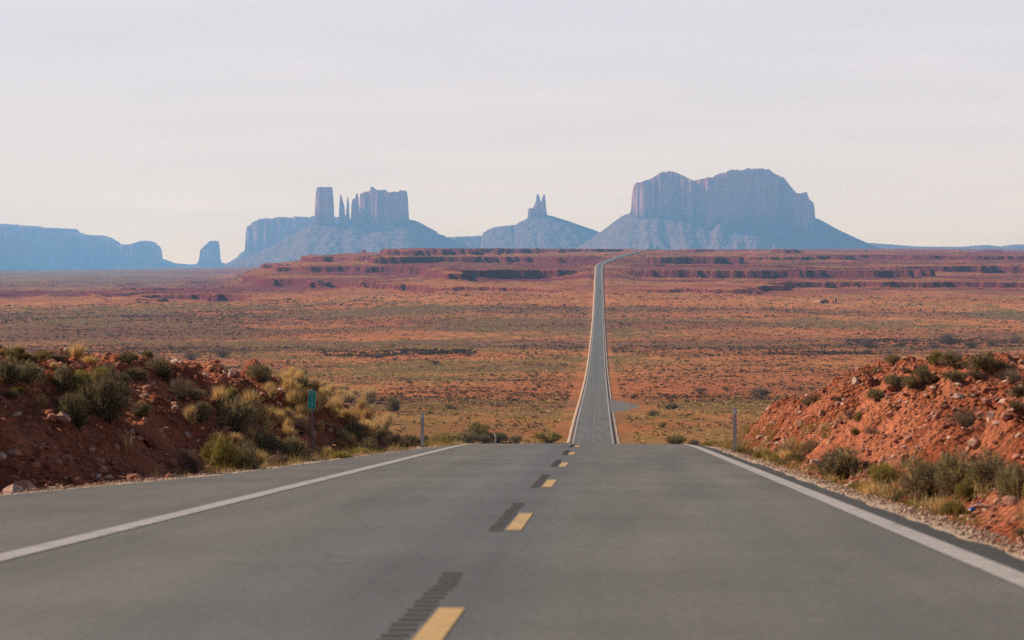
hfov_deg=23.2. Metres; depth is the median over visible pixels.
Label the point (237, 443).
grass tuft
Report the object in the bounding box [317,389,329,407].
grass tuft
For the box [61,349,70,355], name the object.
dry brush
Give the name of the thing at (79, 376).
rabbitbrush
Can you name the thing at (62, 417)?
bank rubble
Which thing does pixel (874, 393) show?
sagebrush
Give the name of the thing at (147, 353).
sagebrush
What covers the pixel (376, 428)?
grass tuft
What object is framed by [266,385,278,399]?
grass tuft
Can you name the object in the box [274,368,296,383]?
grass tuft
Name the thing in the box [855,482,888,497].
grass tuft
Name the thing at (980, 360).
sagebrush
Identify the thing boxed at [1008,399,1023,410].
sagebrush
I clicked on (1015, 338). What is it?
sagebrush
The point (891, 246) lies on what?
ridge hill
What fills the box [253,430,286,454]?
sagebrush
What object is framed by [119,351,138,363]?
sagebrush
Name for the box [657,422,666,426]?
rabbitbrush
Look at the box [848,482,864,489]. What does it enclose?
rabbitbrush
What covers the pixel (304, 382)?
sagebrush
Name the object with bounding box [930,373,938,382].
sagebrush
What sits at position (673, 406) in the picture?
sagebrush
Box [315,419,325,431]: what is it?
grass tuft
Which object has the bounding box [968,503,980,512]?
drink can
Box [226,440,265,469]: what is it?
sagebrush
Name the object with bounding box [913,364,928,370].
dry brush
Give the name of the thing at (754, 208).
butte
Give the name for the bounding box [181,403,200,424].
grass tuft
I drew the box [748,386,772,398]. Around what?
sagebrush
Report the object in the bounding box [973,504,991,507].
rock
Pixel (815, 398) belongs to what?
dry brush
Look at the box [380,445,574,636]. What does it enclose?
road rumble strip marking
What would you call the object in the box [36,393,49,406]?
grass tuft
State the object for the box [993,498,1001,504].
rock
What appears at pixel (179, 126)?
sky
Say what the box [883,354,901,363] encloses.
sagebrush
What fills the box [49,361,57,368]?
grass tuft
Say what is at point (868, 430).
dry brush
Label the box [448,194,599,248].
butte
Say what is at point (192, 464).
dry brush
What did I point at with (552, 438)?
rabbitbrush
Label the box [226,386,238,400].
rabbitbrush
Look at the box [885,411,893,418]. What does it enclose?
rock
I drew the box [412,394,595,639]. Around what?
road centre line
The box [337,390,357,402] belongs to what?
grass tuft
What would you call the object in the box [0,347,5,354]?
grass tuft
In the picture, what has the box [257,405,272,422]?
grass tuft
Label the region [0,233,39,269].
mesa
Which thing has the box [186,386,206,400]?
sagebrush
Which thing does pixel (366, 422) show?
grass tuft
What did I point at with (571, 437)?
road verge
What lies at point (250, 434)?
grass tuft
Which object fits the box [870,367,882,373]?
sagebrush
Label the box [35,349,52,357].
rabbitbrush
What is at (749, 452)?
dry brush
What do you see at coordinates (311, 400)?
mile marker sign
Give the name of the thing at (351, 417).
grass tuft
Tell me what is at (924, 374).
sagebrush
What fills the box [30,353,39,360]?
sagebrush
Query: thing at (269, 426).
grass tuft
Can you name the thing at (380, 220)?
butte
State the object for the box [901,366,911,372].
dry brush
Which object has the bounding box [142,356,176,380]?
sagebrush
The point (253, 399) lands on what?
grass tuft
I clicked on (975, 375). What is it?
dry brush
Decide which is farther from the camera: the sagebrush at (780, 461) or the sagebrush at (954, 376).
the sagebrush at (780, 461)
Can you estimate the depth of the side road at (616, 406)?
661.27 m
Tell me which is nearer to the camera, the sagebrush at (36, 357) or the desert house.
the sagebrush at (36, 357)
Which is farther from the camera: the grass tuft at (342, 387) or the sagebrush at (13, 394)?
the grass tuft at (342, 387)
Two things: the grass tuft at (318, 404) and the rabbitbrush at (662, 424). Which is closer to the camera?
the grass tuft at (318, 404)
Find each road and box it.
[0,249,1023,639]
[609,398,638,412]
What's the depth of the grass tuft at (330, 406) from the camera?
70.45 m
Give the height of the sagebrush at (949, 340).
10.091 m
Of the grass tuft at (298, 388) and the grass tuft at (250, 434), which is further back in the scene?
the grass tuft at (298, 388)
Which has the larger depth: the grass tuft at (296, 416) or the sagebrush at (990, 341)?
the sagebrush at (990, 341)
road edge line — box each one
[0,250,639,560]
[602,253,1023,587]
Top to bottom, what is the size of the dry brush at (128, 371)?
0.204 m
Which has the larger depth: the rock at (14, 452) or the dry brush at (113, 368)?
the dry brush at (113, 368)
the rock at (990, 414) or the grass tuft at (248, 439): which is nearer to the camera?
the rock at (990, 414)
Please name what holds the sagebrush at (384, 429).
on the ground at (778, 282)
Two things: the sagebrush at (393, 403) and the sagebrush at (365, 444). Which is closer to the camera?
the sagebrush at (365, 444)
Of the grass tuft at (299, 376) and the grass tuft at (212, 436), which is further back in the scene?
the grass tuft at (299, 376)
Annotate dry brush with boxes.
[42,353,64,360]
[50,395,59,404]
[56,354,68,361]
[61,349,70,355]
[101,360,117,381]
[122,367,139,375]
[167,376,200,400]
[175,446,204,475]
[267,451,290,466]
[292,412,310,434]
[303,451,319,459]
[380,432,403,447]
[508,434,522,442]
[693,387,707,392]
[745,447,756,457]
[772,444,796,454]
[796,438,818,452]
[807,392,821,400]
[832,395,841,404]
[845,408,854,419]
[863,425,880,434]
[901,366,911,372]
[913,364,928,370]
[941,406,984,426]
[965,369,988,379]
[993,366,1023,383]
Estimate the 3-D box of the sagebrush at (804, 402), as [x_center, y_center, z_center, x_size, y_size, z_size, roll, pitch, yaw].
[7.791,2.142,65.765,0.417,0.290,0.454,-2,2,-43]
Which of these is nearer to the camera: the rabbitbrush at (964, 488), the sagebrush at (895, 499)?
the rabbitbrush at (964, 488)
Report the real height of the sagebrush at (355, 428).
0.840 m
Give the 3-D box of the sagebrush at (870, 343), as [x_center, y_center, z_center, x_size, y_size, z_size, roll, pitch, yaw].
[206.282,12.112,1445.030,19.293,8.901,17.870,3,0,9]
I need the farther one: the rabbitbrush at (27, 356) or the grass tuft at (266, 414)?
the grass tuft at (266, 414)
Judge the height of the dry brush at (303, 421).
0.656 m
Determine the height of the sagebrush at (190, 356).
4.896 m
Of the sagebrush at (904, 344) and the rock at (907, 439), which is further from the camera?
the sagebrush at (904, 344)
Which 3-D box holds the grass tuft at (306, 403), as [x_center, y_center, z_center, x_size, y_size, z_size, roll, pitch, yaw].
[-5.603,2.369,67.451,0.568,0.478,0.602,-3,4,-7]
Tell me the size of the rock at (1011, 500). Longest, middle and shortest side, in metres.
0.222 x 0.178 x 0.125 m
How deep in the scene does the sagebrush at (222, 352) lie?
1284.23 m
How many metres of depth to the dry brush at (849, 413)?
53.34 m
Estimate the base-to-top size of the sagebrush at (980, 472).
0.586 m
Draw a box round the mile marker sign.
[308,390,315,453]
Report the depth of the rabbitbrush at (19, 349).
45.31 m
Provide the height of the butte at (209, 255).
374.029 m
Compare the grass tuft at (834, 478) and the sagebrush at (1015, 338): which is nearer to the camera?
the grass tuft at (834, 478)
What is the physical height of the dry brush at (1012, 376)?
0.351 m
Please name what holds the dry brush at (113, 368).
on the ground at (778, 282)
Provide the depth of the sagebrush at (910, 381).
50.66 m
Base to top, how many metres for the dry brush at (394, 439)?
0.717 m
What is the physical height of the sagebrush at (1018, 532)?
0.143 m
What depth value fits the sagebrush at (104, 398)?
44.94 m
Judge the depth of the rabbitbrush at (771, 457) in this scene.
55.73 m
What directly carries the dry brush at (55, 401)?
on the ground at (778, 282)
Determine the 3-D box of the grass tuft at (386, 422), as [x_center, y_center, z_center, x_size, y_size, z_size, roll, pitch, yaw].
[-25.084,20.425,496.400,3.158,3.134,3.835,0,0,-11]
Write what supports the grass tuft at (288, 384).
on the ground at (778, 282)
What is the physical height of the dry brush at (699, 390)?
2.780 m
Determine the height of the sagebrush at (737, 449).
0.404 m
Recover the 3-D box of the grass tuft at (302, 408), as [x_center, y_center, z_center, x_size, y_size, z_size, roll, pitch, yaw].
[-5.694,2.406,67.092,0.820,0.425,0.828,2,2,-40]
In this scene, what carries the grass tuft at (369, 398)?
on the ground at (778, 282)
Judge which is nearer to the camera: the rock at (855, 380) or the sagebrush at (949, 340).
the rock at (855, 380)
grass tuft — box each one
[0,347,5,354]
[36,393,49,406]
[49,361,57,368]
[68,342,88,357]
[79,355,99,364]
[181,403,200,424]
[207,384,231,407]
[207,429,223,443]
[224,433,241,444]
[226,432,244,446]
[240,387,264,409]
[241,424,255,443]
[242,438,255,449]
[250,363,274,381]
[252,448,269,463]
[254,399,264,419]
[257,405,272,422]
[262,381,275,390]
[262,419,275,430]
[264,404,283,426]
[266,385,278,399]
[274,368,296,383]
[276,375,299,393]
[276,410,285,425]
[278,406,291,417]
[278,426,302,438]
[281,417,295,429]
[282,387,297,407]
[283,381,307,393]
[286,366,296,375]
[291,403,314,415]
[291,413,305,426]
[292,366,307,377]
[292,390,305,408]
[293,370,310,378]
[299,387,317,401]
[303,400,310,415]
[304,394,326,411]
[311,379,323,392]
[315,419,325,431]
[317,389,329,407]
[319,380,329,384]
[319,387,330,396]
[322,385,334,398]
[322,447,335,454]
[324,398,338,414]
[326,383,337,389]
[328,395,344,412]
[331,407,343,418]
[335,389,351,394]
[336,385,345,389]
[336,427,348,440]
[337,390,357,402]
[339,408,349,419]
[344,408,364,424]
[346,433,356,448]
[348,388,359,393]
[355,395,368,414]
[356,385,379,403]
[358,406,375,418]
[358,417,373,433]
[362,421,379,436]
[369,418,383,436]
[379,412,396,421]
[380,416,393,427]
[774,448,792,458]
[826,475,839,482]
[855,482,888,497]
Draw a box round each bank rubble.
[0,346,435,492]
[715,351,1023,550]
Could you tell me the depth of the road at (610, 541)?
18.44 m
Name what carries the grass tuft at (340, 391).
on the ground at (778, 282)
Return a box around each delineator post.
[421,412,423,446]
[733,408,736,451]
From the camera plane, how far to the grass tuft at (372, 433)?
74.52 m
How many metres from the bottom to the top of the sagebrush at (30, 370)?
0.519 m
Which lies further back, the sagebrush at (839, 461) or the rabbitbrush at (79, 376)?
the rabbitbrush at (79, 376)
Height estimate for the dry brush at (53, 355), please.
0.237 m
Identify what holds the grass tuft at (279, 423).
on the ground at (778, 282)
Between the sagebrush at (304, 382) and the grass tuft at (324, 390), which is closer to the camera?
the sagebrush at (304, 382)
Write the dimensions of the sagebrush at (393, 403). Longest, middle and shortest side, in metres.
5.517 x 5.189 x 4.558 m
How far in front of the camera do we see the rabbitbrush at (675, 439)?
438.38 m
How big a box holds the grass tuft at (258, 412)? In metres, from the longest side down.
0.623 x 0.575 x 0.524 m
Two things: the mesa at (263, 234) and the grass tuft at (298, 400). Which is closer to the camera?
the grass tuft at (298, 400)
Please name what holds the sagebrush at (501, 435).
on the ground at (778, 282)
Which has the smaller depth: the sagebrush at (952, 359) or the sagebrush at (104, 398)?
the sagebrush at (104, 398)
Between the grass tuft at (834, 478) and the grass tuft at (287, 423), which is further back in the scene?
the grass tuft at (287, 423)
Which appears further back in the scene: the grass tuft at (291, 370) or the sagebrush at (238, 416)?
the grass tuft at (291, 370)
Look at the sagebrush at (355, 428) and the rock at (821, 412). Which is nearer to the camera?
the rock at (821, 412)
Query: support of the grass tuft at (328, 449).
on the ground at (778, 282)
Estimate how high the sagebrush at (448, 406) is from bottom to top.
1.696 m
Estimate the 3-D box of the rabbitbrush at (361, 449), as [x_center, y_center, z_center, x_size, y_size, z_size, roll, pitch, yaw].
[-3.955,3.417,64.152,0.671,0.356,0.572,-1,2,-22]
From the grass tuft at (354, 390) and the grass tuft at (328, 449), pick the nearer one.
the grass tuft at (328, 449)
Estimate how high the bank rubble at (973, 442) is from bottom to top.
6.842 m
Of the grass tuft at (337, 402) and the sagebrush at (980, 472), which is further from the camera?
the grass tuft at (337, 402)
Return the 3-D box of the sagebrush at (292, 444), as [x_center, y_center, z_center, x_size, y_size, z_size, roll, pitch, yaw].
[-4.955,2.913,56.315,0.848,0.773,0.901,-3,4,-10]
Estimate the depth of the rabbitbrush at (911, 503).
30.31 m
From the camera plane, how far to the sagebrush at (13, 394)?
42.51 m
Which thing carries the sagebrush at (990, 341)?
on the ground at (778, 282)
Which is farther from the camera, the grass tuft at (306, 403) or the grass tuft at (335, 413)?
the grass tuft at (335, 413)
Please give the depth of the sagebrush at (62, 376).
45.42 m
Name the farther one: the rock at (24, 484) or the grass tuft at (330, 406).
the grass tuft at (330, 406)
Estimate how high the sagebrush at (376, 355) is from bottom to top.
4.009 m
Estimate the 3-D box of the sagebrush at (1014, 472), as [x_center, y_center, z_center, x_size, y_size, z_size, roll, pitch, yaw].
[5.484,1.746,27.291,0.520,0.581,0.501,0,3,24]
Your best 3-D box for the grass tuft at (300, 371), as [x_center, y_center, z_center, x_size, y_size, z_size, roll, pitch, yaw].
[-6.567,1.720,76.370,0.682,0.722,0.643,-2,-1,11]
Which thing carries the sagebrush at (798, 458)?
on the ground at (778, 282)
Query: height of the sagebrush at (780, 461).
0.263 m
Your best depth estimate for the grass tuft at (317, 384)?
77.99 m
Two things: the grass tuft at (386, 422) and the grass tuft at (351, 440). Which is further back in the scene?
the grass tuft at (386, 422)
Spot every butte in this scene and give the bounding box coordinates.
[190,241,225,266]
[218,187,471,267]
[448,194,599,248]
[577,168,880,249]
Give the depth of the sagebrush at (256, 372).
68.54 m
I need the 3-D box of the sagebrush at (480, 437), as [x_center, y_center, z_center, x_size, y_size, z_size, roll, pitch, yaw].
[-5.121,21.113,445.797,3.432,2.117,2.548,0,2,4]
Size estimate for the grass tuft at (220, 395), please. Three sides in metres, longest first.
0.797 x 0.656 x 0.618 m
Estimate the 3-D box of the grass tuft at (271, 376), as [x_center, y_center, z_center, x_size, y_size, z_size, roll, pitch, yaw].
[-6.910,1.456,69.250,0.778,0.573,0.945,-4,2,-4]
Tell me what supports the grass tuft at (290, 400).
on the ground at (778, 282)
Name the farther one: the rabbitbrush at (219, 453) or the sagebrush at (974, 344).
the sagebrush at (974, 344)
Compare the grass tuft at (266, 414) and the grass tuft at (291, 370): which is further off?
the grass tuft at (291, 370)
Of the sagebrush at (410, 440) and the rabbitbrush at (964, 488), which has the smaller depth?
the rabbitbrush at (964, 488)
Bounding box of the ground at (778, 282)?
[0,248,1023,548]
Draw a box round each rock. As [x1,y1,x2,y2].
[7,449,21,456]
[14,480,34,491]
[31,462,39,467]
[796,420,801,428]
[818,410,825,417]
[852,377,858,384]
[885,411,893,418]
[904,435,911,442]
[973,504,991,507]
[987,411,994,419]
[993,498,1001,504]
[1002,496,1020,505]
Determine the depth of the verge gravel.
32.93 m
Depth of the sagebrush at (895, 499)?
32.90 m
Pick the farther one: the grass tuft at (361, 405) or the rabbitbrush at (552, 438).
the rabbitbrush at (552, 438)
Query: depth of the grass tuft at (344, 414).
72.95 m
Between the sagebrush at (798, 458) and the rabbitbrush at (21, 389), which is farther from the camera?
the sagebrush at (798, 458)
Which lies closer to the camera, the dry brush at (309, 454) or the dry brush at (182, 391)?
the dry brush at (182, 391)
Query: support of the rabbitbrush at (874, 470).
on the ground at (778, 282)
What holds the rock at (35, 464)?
on the ground at (778, 282)
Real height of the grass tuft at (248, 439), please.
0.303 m
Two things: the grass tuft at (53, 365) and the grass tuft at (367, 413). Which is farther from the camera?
the grass tuft at (367, 413)
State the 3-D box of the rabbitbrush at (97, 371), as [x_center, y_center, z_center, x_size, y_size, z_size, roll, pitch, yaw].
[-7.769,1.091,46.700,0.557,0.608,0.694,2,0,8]
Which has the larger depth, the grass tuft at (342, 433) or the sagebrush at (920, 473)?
the grass tuft at (342, 433)
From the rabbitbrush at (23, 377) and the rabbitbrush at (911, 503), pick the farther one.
the rabbitbrush at (23, 377)
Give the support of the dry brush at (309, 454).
on the ground at (778, 282)
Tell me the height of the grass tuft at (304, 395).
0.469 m
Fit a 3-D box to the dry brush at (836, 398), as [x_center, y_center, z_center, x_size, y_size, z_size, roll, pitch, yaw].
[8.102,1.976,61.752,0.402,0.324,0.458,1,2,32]
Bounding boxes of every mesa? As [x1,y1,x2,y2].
[0,224,178,269]
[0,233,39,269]
[220,216,350,266]
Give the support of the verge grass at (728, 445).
on the ground at (778, 282)
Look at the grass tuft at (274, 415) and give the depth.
61.47 m
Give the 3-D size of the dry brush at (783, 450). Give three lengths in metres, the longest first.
0.849 x 0.786 x 0.464 m
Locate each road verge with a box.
[3,254,623,494]
[569,251,635,442]
[602,249,1023,559]
[602,254,628,443]
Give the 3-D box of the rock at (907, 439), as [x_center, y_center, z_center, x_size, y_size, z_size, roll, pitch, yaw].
[6.625,1.994,41.635,0.129,0.129,0.103,0,1,18]
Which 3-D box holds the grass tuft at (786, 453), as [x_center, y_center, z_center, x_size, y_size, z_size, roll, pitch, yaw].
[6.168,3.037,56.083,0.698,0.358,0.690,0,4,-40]
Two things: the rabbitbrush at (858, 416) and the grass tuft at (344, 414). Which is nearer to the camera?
the rabbitbrush at (858, 416)
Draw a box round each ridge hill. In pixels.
[163,259,193,266]
[869,243,1023,248]
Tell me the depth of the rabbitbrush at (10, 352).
44.73 m
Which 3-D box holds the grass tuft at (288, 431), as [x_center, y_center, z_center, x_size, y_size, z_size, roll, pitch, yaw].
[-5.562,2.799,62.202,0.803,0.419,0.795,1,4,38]
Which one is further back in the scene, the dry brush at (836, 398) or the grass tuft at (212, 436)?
the dry brush at (836, 398)
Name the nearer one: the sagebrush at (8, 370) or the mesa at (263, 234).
the sagebrush at (8, 370)
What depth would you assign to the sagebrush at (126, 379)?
51.30 m
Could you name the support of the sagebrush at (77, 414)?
on the ground at (778, 282)
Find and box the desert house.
[814,299,828,302]
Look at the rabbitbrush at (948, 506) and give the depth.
28.06 m
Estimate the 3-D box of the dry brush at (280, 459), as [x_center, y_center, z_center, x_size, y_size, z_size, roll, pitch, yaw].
[-4.716,2.849,50.276,0.580,0.517,0.512,0,2,2]
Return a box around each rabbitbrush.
[3,348,19,358]
[8,385,25,393]
[12,346,24,355]
[18,351,32,360]
[19,374,28,381]
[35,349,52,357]
[70,368,92,395]
[90,363,109,384]
[198,429,239,471]
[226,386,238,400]
[329,450,351,458]
[349,447,369,454]
[429,431,463,443]
[467,421,492,441]
[531,428,564,442]
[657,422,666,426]
[664,435,686,443]
[701,439,720,445]
[752,447,772,458]
[768,452,779,462]
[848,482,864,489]
[850,427,859,433]
[854,411,861,422]
[866,461,898,485]
[906,499,918,508]
[927,349,944,365]
[939,497,968,517]
[952,477,982,502]
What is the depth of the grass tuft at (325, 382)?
871.69 m
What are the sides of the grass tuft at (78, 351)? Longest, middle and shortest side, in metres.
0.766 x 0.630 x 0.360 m
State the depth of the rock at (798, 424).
60.92 m
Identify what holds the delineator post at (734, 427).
on the ground at (778, 282)
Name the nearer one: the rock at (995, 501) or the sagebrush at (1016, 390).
the rock at (995, 501)
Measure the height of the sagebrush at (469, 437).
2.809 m
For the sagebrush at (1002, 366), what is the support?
on the ground at (778, 282)
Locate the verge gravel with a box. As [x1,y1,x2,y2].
[0,447,1023,558]
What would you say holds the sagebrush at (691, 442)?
on the ground at (778, 282)
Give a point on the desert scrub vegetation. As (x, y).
(426, 351)
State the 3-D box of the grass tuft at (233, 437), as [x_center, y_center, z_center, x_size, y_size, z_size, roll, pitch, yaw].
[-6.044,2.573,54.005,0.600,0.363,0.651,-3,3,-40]
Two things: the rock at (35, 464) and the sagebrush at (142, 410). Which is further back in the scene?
the sagebrush at (142, 410)
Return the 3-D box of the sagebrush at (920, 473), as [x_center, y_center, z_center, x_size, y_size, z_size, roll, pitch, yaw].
[5.251,2.060,31.842,0.736,0.662,0.692,1,2,-36]
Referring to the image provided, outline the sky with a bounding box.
[0,0,1023,263]
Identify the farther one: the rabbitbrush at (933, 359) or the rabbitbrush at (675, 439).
the rabbitbrush at (675, 439)
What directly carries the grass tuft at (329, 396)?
on the ground at (778, 282)
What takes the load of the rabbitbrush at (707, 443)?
on the ground at (778, 282)
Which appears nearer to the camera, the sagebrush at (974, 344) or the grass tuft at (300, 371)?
the grass tuft at (300, 371)
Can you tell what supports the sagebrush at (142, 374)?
on the ground at (778, 282)
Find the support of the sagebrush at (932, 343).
on the ground at (778, 282)
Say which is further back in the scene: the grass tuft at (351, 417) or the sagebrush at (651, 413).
the sagebrush at (651, 413)
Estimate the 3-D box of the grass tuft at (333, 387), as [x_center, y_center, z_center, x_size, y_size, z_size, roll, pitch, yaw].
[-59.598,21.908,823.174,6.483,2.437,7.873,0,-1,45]
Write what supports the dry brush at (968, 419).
on the ground at (778, 282)
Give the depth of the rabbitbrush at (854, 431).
50.05 m
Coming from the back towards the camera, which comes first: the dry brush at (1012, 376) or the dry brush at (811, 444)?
the dry brush at (811, 444)
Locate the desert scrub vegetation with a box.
[0,248,1023,443]
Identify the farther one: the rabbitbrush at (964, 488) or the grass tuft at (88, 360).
the grass tuft at (88, 360)
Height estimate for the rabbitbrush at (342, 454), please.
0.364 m
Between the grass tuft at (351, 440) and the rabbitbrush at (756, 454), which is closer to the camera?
the rabbitbrush at (756, 454)
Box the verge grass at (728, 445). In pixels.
[119,407,1023,526]
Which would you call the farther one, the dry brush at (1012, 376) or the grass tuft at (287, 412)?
the grass tuft at (287, 412)
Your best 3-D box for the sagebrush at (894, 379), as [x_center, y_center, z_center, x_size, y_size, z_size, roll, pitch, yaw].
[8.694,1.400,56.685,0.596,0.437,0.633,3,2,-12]
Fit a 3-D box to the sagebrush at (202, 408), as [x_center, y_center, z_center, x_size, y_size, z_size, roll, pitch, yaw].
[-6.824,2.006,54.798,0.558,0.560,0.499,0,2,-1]
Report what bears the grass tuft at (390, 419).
on the ground at (778, 282)
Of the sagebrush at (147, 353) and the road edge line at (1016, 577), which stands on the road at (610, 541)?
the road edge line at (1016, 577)
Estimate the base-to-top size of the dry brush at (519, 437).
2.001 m
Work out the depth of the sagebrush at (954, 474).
30.55 m
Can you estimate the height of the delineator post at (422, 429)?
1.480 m
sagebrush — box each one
[0,355,22,384]
[1,389,19,398]
[16,358,49,384]
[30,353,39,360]
[54,364,73,393]
[55,388,92,430]
[75,368,135,424]
[117,371,131,384]
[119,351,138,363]
[127,366,148,379]
[130,400,153,416]
[140,349,153,358]
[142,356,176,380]
[183,352,196,359]
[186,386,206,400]
[192,399,212,422]
[212,347,231,357]
[217,394,263,434]
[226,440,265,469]
[244,362,275,384]
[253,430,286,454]
[276,434,310,461]
[292,377,315,391]
[339,420,369,445]
[356,435,381,452]
[373,352,383,357]
[377,425,392,440]
[382,397,401,410]
[399,434,424,447]
[443,404,453,409]
[457,429,478,442]
[476,433,490,442]
[486,431,509,442]
[646,409,659,415]
[664,402,678,409]
[687,439,699,444]
[730,444,747,453]
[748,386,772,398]
[774,458,786,465]
[786,453,805,464]
[800,397,812,405]
[806,444,873,479]
[854,334,880,347]
[867,387,884,401]
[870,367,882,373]
[879,373,904,388]
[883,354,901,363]
[890,493,904,502]
[895,341,908,345]
[896,456,940,502]
[899,374,919,388]
[909,364,933,384]
[926,341,941,347]
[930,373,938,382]
[931,448,976,499]
[935,332,958,343]
[937,349,962,366]
[938,368,966,381]
[959,350,1001,369]
[962,340,978,348]
[963,448,1007,492]
[979,336,1006,345]
[992,459,1023,501]
[993,361,1013,370]
[1002,383,1023,397]
[1006,334,1023,343]
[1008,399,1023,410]
[1012,526,1023,536]
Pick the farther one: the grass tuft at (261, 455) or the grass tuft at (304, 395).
the grass tuft at (304, 395)
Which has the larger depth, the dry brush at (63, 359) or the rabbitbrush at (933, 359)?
the rabbitbrush at (933, 359)
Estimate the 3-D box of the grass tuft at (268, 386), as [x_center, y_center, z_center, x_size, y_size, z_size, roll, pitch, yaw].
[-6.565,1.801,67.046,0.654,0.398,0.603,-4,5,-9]
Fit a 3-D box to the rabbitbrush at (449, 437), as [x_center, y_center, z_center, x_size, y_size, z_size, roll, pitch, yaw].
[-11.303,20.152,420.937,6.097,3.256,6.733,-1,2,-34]
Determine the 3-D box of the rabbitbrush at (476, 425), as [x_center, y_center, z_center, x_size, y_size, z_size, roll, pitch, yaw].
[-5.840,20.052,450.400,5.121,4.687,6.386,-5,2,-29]

